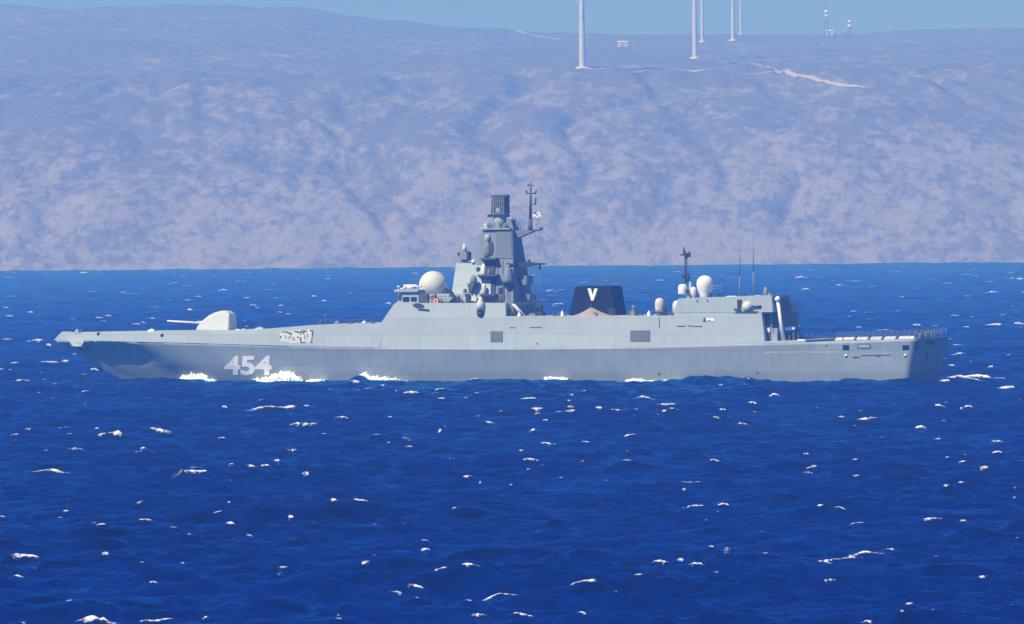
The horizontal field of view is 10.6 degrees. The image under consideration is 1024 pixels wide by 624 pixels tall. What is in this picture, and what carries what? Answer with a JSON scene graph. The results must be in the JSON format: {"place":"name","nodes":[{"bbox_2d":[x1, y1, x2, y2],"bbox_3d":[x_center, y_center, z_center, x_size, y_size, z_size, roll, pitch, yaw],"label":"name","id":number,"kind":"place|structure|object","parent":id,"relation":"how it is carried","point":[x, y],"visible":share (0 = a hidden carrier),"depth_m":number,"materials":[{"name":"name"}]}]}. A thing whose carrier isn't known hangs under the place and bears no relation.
{"place":"outdoors","nodes":[
{"label":"outdoors","id":0,"kind":"place"},
{"bbox_2d":[0,262,1023,623],"bbox_3d":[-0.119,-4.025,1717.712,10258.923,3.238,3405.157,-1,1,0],"label":"sea","id":1,"kind":"structure","parent":0,"point":[506,500],"depth_m":489.84,"materials":[{"name":"liquid"}]},
{"bbox_2d":[178,372,216,380],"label":"bow wave foam","id":2,"kind":"object","parent":1,"relation":"on","point":[198,376],"visible":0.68,"depth_m":813.13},
{"bbox_2d":[253,370,303,381],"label":"bow wave foam","id":3,"kind":"object","parent":1,"relation":"on","point":[288,375],"visible":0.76,"depth_m":805.35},
{"bbox_2d":[305,379,324,381],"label":"bow wave foam","id":4,"kind":"object","parent":1,"relation":"on","point":[312,380],"visible":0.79,"depth_m":803.19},
{"bbox_2d":[359,372,407,380],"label":"bow wave foam","id":5,"kind":"object","parent":1,"relation":"on","point":[367,376],"visible":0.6,"depth_m":799.35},
{"bbox_2d":[55,183,948,381],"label":"warship","id":6,"kind":"object","parent":1,"relation":"on","point":[486,317],"visible":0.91,"depth_m":793.60,"materials":[{"name":"grey paint"}]},
{"bbox_2d":[532,208,541,220],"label":"naval flag","id":7,"kind":"object","parent":6,"relation":"attached to","point":[537,215],"visible":1,"depth_m":798.57,"materials":[{"name":"fabric"}]},
{"bbox_2d":[573,304,610,315],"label":"covered boat","id":8,"kind":"object","parent":6,"relation":"on","point":[590,311],"visible":1,"depth_m":788.88,"materials":[{"name":"beige fabric"}]},
{"bbox_2d":[843,345,848,349],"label":"stern window","id":9,"kind":"structure","parent":6,"relation":"in","point":[845,347],"depth_m":773.62,"materials":[{"name":"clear glass"}]},
{"bbox_2d":[902,345,908,349],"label":"stern window","id":10,"kind":"structure","parent":6,"relation":"in","point":[904,347],"depth_m":770.61,"materials":[{"name":"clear glass"}]},
{"bbox_2d":[920,341,935,368],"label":"transom door","id":11,"kind":"structure","parent":6,"relation":"in","point":[928,346],"depth_m":775.99,"materials":[{"name":"grey paint"}]},
{"bbox_2d":[544,376,569,379],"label":"bow wave foam","id":12,"kind":"object","parent":1,"relation":"on","point":[551,377],"visible":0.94,"depth_m":789.15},
{"bbox_2d":[625,378,666,381],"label":"bow wave foam","id":13,"kind":"object","parent":1,"relation":"on","point":[635,379],"visible":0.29,"depth_m":784.74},
{"bbox_2d":[0,4,1023,270],"bbox_3d":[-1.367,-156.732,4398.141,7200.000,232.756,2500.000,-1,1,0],"label":"hills","id":14,"kind":"structure","parent":0,"point":[168,136],"depth_m":3439.58,"materials":[{"name":"stone"}]},
{"bbox_2d":[576,0,588,68],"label":"wind turbine","id":15,"kind":"object","parent":14,"relation":"on","point":[582,63],"visible":0.91,"depth_m":3717.96,"materials":[{"name":"paint"}]},
{"bbox_2d":[617,41,627,46],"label":"stone hut","id":16,"kind":"object","parent":14,"relation":"on","point":[622,43],"visible":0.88,"depth_m":4532.21,"materials":[{"name":"paint"}]},
{"bbox_2d":[690,0,699,58],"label":"wind turbine","id":17,"kind":"object","parent":14,"relation":"on","point":[694,37],"visible":0.87,"depth_m":4113.79,"materials":[{"name":"paint"}]},
{"bbox_2d":[699,0,705,42],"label":"wind turbine","id":18,"kind":"object","parent":14,"relation":"on","point":[702,25],"visible":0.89,"depth_m":4609.68,"materials":[{"name":"paint"}]},
{"bbox_2d":[729,0,736,40],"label":"wind turbine","id":19,"kind":"object","parent":14,"relation":"on","point":[732,22],"visible":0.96,"depth_m":4609.50,"materials":[{"name":"paint"}]},
{"bbox_2d":[740,0,743,34],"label":"wind turbine","id":20,"kind":"object","parent":14,"relation":"on","point":[741,32],"visible":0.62,"depth_m":4881.52,"materials":[{"name":"paint"}]},
{"bbox_2d":[824,10,828,36],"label":"lattice mast","id":21,"kind":"object","parent":14,"relation":"on","point":[826,13],"visible":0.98,"depth_m":4832.99,"materials":[{"name":"white metal"}]},
{"bbox_2d":[826,30,832,35],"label":"stone hut","id":22,"kind":"object","parent":14,"relation":"on","point":[830,32],"visible":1,"depth_m":4855.89,"materials":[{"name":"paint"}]},
{"bbox_2d":[847,19,851,38],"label":"lattice mast","id":23,"kind":"object","parent":14,"relation":"on","point":[849,24],"visible":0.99,"depth_m":4816.98,"materials":[{"name":"white metal"}]},
{"bbox_2d":[0,0,1023,34],"label":"sky","id":24,"kind":"structure","parent":0,"point":[652,17],"materials":[{"name":"blue"}]},
{"bbox_2d":[513,29,558,39],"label":"dirt road","id":25,"kind":"structure","parent":0,"point":[533,34],"depth_m":4803.26,"materials":[{"name":"beige soil"}]},
{"bbox_2d":[584,67,725,72],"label":"dirt road","id":26,"kind":"structure","parent":0,"point":[655,72],"depth_m":3696.52,"materials":[{"name":"beige soil"}]},
{"bbox_2d":[732,63,864,87],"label":"dirt road","id":27,"kind":"structure","parent":0,"point":[794,74],"depth_m":3621.01,"materials":[{"name":"beige soil"}]}
]}

